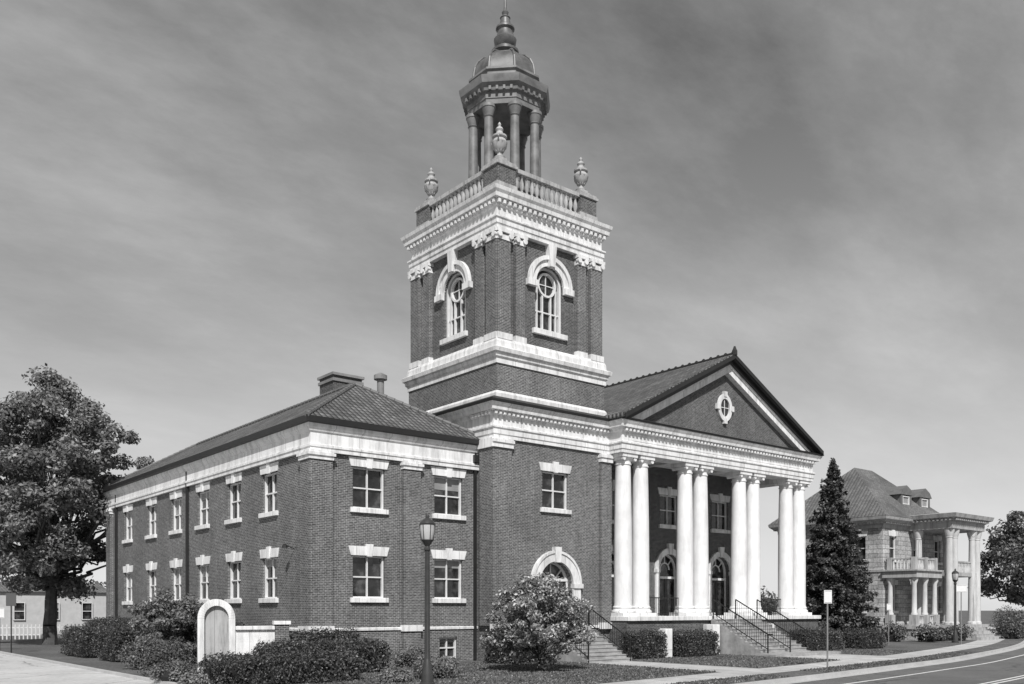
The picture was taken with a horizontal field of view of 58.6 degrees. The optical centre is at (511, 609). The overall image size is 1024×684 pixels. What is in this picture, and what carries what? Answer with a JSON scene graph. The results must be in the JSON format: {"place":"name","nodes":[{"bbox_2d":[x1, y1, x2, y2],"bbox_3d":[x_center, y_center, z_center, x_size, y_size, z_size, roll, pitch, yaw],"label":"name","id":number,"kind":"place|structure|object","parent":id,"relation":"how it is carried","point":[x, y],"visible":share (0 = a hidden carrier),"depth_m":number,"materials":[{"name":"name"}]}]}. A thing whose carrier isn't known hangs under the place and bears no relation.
{"place":"outdoors","nodes":[
{"label":"outdoors","id":0,"kind":"place"},
{"bbox_2d":[0,654,158,683],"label":"parking lot","id":1,"kind":"structure","parent":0,"point":[47,675],"depth_m":33.19,"materials":[{"name":"concrete"}]},
{"bbox_2d":[0,623,1023,683],"bbox_3d":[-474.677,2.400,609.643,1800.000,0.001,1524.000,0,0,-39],"label":"lawn","id":2,"kind":"structure","parent":0,"point":[32,647],"depth_m":49.92,"materials":[{"name":"grey plant"}]},
{"bbox_2d":[0,608,3,617],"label":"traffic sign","id":3,"kind":"object","parent":2,"relation":"on","point":[1,612],"visible":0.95,"depth_m":53.50,"materials":[{"name":"white metal"}]},
{"bbox_2d":[6,593,15,652],"bbox_3d":[-27.422,0.850,49.951,0.500,3.500,0.088,0,0,-22],"label":"traffic sign","id":4,"kind":"object","parent":2,"relation":"on","point":[10,599],"visible":0.91,"depth_m":49.94,"materials":[{"name":"grey metal"}]},
{"bbox_2d":[0,624,82,639],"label":"picket fence","id":5,"kind":"object","parent":2,"relation":"on","point":[27,634],"visible":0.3,"depth_m":74.23,"materials":[{"name":"white wood"}]},
{"bbox_2d":[0,591,105,634],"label":"siding walls","id":6,"kind":"structure","parent":2,"relation":"on","point":[70,612],"depth_m":87.61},
{"bbox_2d":[0,582,105,592],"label":"roof","id":7,"kind":"structure","parent":6,"relation":"on","point":[100,588],"depth_m":90.66,"materials":[{"name":"stone"}]},
{"bbox_2d":[13,602,92,619],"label":"window frames","id":8,"kind":"structure","parent":6,"relation":"attached to","point":[59,612],"depth_m":88.47,"materials":[{"name":"white wood"}]},
{"bbox_2d":[14,603,91,618],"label":"window glass","id":9,"kind":"object","parent":8,"relation":"in","point":[87,610],"visible":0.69,"depth_m":88.48,"materials":[{"name":"black glass"}]},
{"bbox_2d":[0,363,154,644],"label":"deciduous tree","id":10,"kind":"object","parent":2,"relation":"on","point":[49,552],"visible":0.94,"depth_m":59.36,"materials":[{"name":"grey plant"}]},
{"bbox_2d":[58,624,111,657],"bbox_3d":[-21.823,1.558,46.975,2.058,1.683,5.028,0,0,-39],"label":"clipped hedge","id":11,"kind":"object","parent":2,"relation":"on","point":[79,641],"visible":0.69,"depth_m":45.61,"materials":[{"name":"grey plant"}]},
{"bbox_2d":[93,624,139,661],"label":"clipped hedge","id":12,"kind":"object","parent":2,"relation":"on","point":[113,640],"visible":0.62,"depth_m":41.88,"materials":[{"name":"grey plant"}]},
{"bbox_2d":[83,615,154,630],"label":"clipped hedge","id":13,"kind":"object","parent":2,"relation":"on","point":[107,621],"visible":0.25,"depth_m":48.66,"materials":[{"name":"grey plant"}]},
{"bbox_2d":[118,633,167,669],"bbox_3d":[-14.824,1.686,36.793,1.973,1.553,1.663,0,0,-39],"label":"round bush","id":14,"kind":"object","parent":2,"relation":"on","point":[144,642],"visible":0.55,"depth_m":36.41,"materials":[{"name":"grey plant"}]},
{"bbox_2d":[126,586,203,652],"bbox_3d":[-15.276,0.737,40.300,3.049,3.564,3.582,0,0,16],"label":"shrub","id":15,"kind":"object","parent":2,"relation":"on","point":[171,617],"visible":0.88,"depth_m":39.75,"materials":[{"name":"grey plant"}]},
{"bbox_2d":[136,642,194,676],"bbox_3d":[-12.435,1.805,32.748,1.873,1.307,1.900,0,0,-39],"label":"round bush","id":16,"kind":"object","parent":2,"relation":"on","point":[158,656],"visible":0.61,"depth_m":32.51,"materials":[{"name":"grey plant"}]},
{"bbox_2d":[147,659,196,682],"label":"round bush","id":17,"kind":"object","parent":2,"relation":"on","point":[174,671],"visible":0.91,"depth_m":29.30,"materials":[{"name":"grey plant"}]},
{"bbox_2d":[159,636,196,669],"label":"round bush","id":18,"kind":"object","parent":2,"relation":"on","point":[187,652],"visible":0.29,"depth_m":34.83,"materials":[{"name":"grey plant"}]},
{"bbox_2d":[176,670,210,683],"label":"round bush","id":19,"kind":"object","parent":2,"relation":"on","point":[192,677],"visible":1,"depth_m":26.92,"materials":[{"name":"grey plant"}]},
{"bbox_2d":[178,620,250,661],"bbox_3d":[-13.777,1.401,41.668,2.302,1.998,6.383,0,0,-39],"label":"clipped hedge","id":20,"kind":"object","parent":2,"relation":"on","point":[190,635],"visible":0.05,"depth_m":41.16,"materials":[{"name":"grey plant"}]},
{"bbox_2d":[197,599,290,673],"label":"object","id":21,"kind":"object","parent":2,"relation":"on","point":[218,630],"visible":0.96,"depth_m":33.86,"materials":[{"name":"paint"}]},
{"bbox_2d":[195,647,363,683],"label":"hedge","id":22,"kind":"object","parent":2,"relation":"on","point":[287,667],"visible":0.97,"depth_m":28.86,"materials":[{"name":"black plant"}]},
{"bbox_2d":[250,636,392,672],"bbox_3d":[-7.028,1.694,34.065,5.248,1.412,2.513,0,0,-39],"label":"clipped hedge","id":23,"kind":"object","parent":2,"relation":"on","point":[375,656],"visible":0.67,"depth_m":34.00,"materials":[{"name":"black plant"}]},
{"bbox_2d":[289,626,359,646],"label":"clipped hedge","id":24,"kind":"object","parent":2,"relation":"on","point":[327,635],"visible":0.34,"depth_m":36.26,"materials":[{"name":"grey plant"}]},
{"bbox_2d":[5,574,777,614],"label":"distant trees","id":25,"kind":"object","parent":2,"relation":"on","point":[768,593],"visible":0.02,"depth_m":236.18,"materials":[{"name":"grey plant"}]},
{"bbox_2d":[377,665,413,682],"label":"round bush","id":26,"kind":"object","parent":2,"relation":"on","point":[393,674],"visible":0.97,"depth_m":29.70,"materials":[{"name":"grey plant"}]},
{"bbox_2d":[391,645,430,666],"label":"round bush","id":27,"kind":"object","parent":2,"relation":"on","point":[408,657],"visible":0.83,"depth_m":37.81,"materials":[{"name":"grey plant"}]},
{"bbox_2d":[419,513,434,683],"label":"street lamp","id":28,"kind":"object","parent":2,"relation":"on","point":[427,527],"visible":1,"depth_m":28.17,"materials":[{"name":"metal"}]},
{"bbox_2d":[411,655,462,678],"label":"round bush","id":29,"kind":"object","parent":2,"relation":"on","point":[445,669],"visible":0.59,"depth_m":31.38,"materials":[{"name":"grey plant"}]},
{"bbox_2d":[430,655,463,670],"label":"round bush","id":30,"kind":"object","parent":2,"relation":"on","point":[448,658],"visible":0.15,"depth_m":34.10,"materials":[{"name":"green plant"}]},
{"bbox_2d":[100,0,840,663],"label":"brick church","id":31,"kind":"structure","parent":2,"relation":"on","point":[512,440],"depth_m":45.29,"materials":[{"name":"grey brick"}]},
{"bbox_2d":[126,268,728,657],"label":"window frames","id":32,"kind":"structure","parent":31,"relation":"in","point":[450,290],"depth_m":45.23,"materials":[{"name":"white wood"}]},
{"bbox_2d":[129,271,728,656],"bbox_3d":[-5.034,-7.325,48.684,37.983,19.150,19.096,0,0,-2],"label":"window glass","id":33,"kind":"structure","parent":31,"relation":"in","point":[359,476],"depth_m":44.35,"materials":[{"name":"grey glass"}]},
{"bbox_2d":[542,577,723,620],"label":"doors","id":34,"kind":"structure","parent":31,"relation":"in","point":[715,596],"depth_m":55.42,"materials":[{"name":"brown wood"}]},
{"bbox_2d":[482,629,547,664],"bbox_3d":[0.169,1.573,40.870,3.190,1.655,1.943,0,0,-39],"label":"clipped hedge","id":35,"kind":"object","parent":2,"relation":"on","point":[497,655],"visible":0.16,"depth_m":40.10,"materials":[{"name":"grey plant"}]},
{"bbox_2d":[478,572,596,669],"bbox_3d":[0.934,0.504,35.570,4.783,4.014,4.339,0,0,-39],"label":"flowering shrub","id":36,"kind":"object","parent":2,"relation":"on","point":[534,626],"visible":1,"depth_m":34.77,"materials":[{"name":"grey plant"}]},
{"bbox_2d":[144,648,971,683],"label":"grass","id":37,"kind":"structure","parent":2,"relation":"on","point":[511,673],"depth_m":35.62,"materials":[{"name":"plant"}]},
{"bbox_2d":[618,628,667,658],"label":"clipped hedge","id":38,"kind":"object","parent":2,"relation":"on","point":[648,643],"visible":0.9,"depth_m":44.08,"materials":[{"name":"grey plant"}]},
{"bbox_2d":[672,628,720,656],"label":"clipped hedge","id":39,"kind":"object","parent":2,"relation":"on","point":[691,642],"visible":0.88,"depth_m":46.01,"materials":[{"name":"grey plant"}]},
{"bbox_2d":[786,626,845,650],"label":"clipped hedge","id":40,"kind":"object","parent":2,"relation":"on","point":[819,639],"visible":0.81,"depth_m":52.73,"materials":[{"name":"grey plant"}]},
{"bbox_2d":[824,590,831,666],"bbox_3d":[12.957,0.900,37.460,0.350,3.400,0.088,0,0,-11],"label":"parking sign","id":41,"kind":"object","parent":2,"relation":"on","point":[827,597],"visible":0.91,"depth_m":37.44,"materials":[{"name":"white metal"}]},
{"bbox_2d":[806,457,880,642],"bbox_3d":[21.095,-3.739,60.516,6.394,12.621,6.292,0,0,23],"label":"pine tree","id":42,"kind":"object","parent":2,"relation":"on","point":[829,566],"visible":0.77,"depth_m":59.32,"materials":[{"name":"black plant"}]},
{"bbox_2d":[839,626,886,648],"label":"clipped hedge","id":43,"kind":"object","parent":2,"relation":"on","point":[867,638],"visible":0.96,"depth_m":55.66,"materials":[{"name":"grey plant"}]},
{"bbox_2d":[768,468,998,640],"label":"stone mansion","id":44,"kind":"structure","parent":2,"relation":"on","point":[908,543],"depth_m":73.72,"materials":[{"name":"grey stone"}]},
{"bbox_2d":[855,537,936,602],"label":"window glass","id":45,"kind":"structure","parent":44,"relation":"in","point":[862,543],"depth_m":73.77,"materials":[{"name":"black glass"}]},
{"bbox_2d":[860,536,938,610],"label":"window frames","id":46,"kind":"structure","parent":44,"relation":"in","point":[893,548],"depth_m":73.74,"materials":[{"name":"white wood"}]},
{"bbox_2d":[903,496,927,507],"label":"dormer window frames","id":47,"kind":"structure","parent":44,"relation":"in","point":[903,496],"depth_m":78.14,"materials":[{"name":"white wood"}]},
{"bbox_2d":[887,604,890,644],"bbox_3d":[25.336,1.100,61.362,0.300,3.000,0.088,0,0,-5],"label":"traffic sign","id":48,"kind":"object","parent":2,"relation":"on","point":[888,607],"visible":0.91,"depth_m":61.34,"materials":[{"name":"white metal"}]},
{"bbox_2d":[882,620,909,641],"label":"foundation bush","id":49,"kind":"object","parent":2,"relation":"on","point":[896,633],"visible":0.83,"depth_m":68.02,"materials":[{"name":"grey plant"}]},
{"bbox_2d":[910,622,941,641],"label":"foundation bush","id":50,"kind":"object","parent":2,"relation":"on","point":[927,634],"visible":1,"depth_m":67.65,"materials":[{"name":"grey plant"}]},
{"bbox_2d":[934,627,952,640],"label":"foundation bush","id":51,"kind":"object","parent":2,"relation":"on","point":[946,634],"visible":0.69,"depth_m":69.34,"materials":[{"name":"grey plant"}]},
{"bbox_2d":[952,568,958,642],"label":"street lamp","id":52,"kind":"object","parent":2,"relation":"on","point":[955,574],"visible":1,"depth_m":66.28,"materials":[{"name":"metal"}]},
{"bbox_2d":[946,622,974,640],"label":"foundation bush","id":53,"kind":"object","parent":2,"relation":"on","point":[965,631],"visible":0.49,"depth_m":70.19,"materials":[{"name":"grey plant"}]},
{"bbox_2d":[956,585,966,643],"bbox_3d":[31.052,0.450,63.056,0.750,4.300,0.088,0,0,-5],"label":"traffic sign","id":54,"kind":"object","parent":2,"relation":"on","point":[961,588],"visible":0.91,"depth_m":63.03,"materials":[{"name":"white metal"}]},
{"bbox_2d":[989,607,1022,632],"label":"foundation bush","id":55,"kind":"object","parent":2,"relation":"on","point":[992,631],"visible":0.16,"depth_m":87.11,"materials":[{"name":"grey plant"}]},
{"bbox_2d":[989,605,1023,635],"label":"foundation bush","id":56,"kind":"object","parent":2,"relation":"on","point":[1001,615],"visible":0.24,"depth_m":83.02,"materials":[{"name":"grey plant"}]},
{"bbox_2d":[996,616,1023,638],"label":"foundation bush","id":57,"kind":"object","parent":2,"relation":"on","point":[1001,626],"visible":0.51,"depth_m":75.72,"materials":[{"name":"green plant"}]},
{"bbox_2d":[996,609,1023,637],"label":"foundation bush","id":58,"kind":"object","parent":2,"relation":"on","point":[1014,615],"visible":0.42,"depth_m":76.80,"materials":[{"name":"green plant"}]},
{"bbox_2d":[1002,624,1023,638],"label":"foundation bush","id":59,"kind":"object","parent":2,"relation":"on","point":[1013,632],"visible":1,"depth_m":74.29,"materials":[{"name":"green plant"}]},
{"bbox_2d":[0,0,1023,610],"label":"sky","id":60,"kind":"structure","parent":0,"point":[206,206],"materials":[{"name":"grey"}]},
{"bbox_2d":[599,661,757,671],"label":"side path","id":61,"kind":"structure","parent":0,"point":[686,666],"depth_m":38.44,"materials":[{"name":"concrete"}]},
{"bbox_2d":[603,626,1004,683],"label":"pavement","id":62,"kind":"structure","parent":0,"point":[749,672],"depth_m":38.41,"materials":[{"name":"concrete"}]},
{"bbox_2d":[795,654,877,659],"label":"entrance path","id":63,"kind":"structure","parent":0,"point":[840,656],"depth_m":46.64,"materials":[{"name":"concrete"}]},
{"bbox_2d":[793,648,1023,683],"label":"road","id":64,"kind":"structure","parent":0,"point":[994,671],"depth_m":35.58,"materials":[{"name":"grey asphalt"}]},
{"bbox_2d":[775,644,1023,683],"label":"gutter","id":65,"kind":"object","parent":64,"relation":"on","point":[969,658],"visible":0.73,"depth_m":39.09,"materials":[{"name":"concrete"}]},
{"bbox_2d":[846,655,1022,683],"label":"road markings","id":66,"kind":"object","parent":64,"relation":"on","point":[933,671],"visible":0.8,"depth_m":37.25,"materials":[{"name":"paint"}]},
{"bbox_2d":[981,675,1023,683],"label":"line markings","id":67,"kind":"object","parent":64,"relation":"on","point":[1002,679],"visible":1,"depth_m":32.75,"materials":[{"name":"paint"}]},
{"bbox_2d":[959,611,1023,624],"bbox_3d":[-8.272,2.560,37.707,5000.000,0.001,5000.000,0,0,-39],"label":"ground","id":68,"kind":"structure","parent":0,"point":[986,617],"depth_m":340.30,"materials":[{"name":"grey plant"}]},
{"bbox_2d":[0,651,176,683],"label":"lot kerb","id":69,"kind":"structure","parent":68,"relation":"on","point":[96,669],"depth_m":35.63,"materials":[{"name":"concrete"}]},
{"bbox_2d":[736,624,1023,683],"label":"kerb","id":70,"kind":"structure","parent":68,"relation":"on","point":[797,678],"depth_m":37.12,"materials":[{"name":"concrete"}]},
{"bbox_2d":[967,510,1023,606],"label":"deciduous tree","id":71,"kind":"object","parent":68,"relation":"on","point":[1008,543],"visible":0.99,"depth_m":101.56,"materials":[{"name":"grey plant"}]}
]}

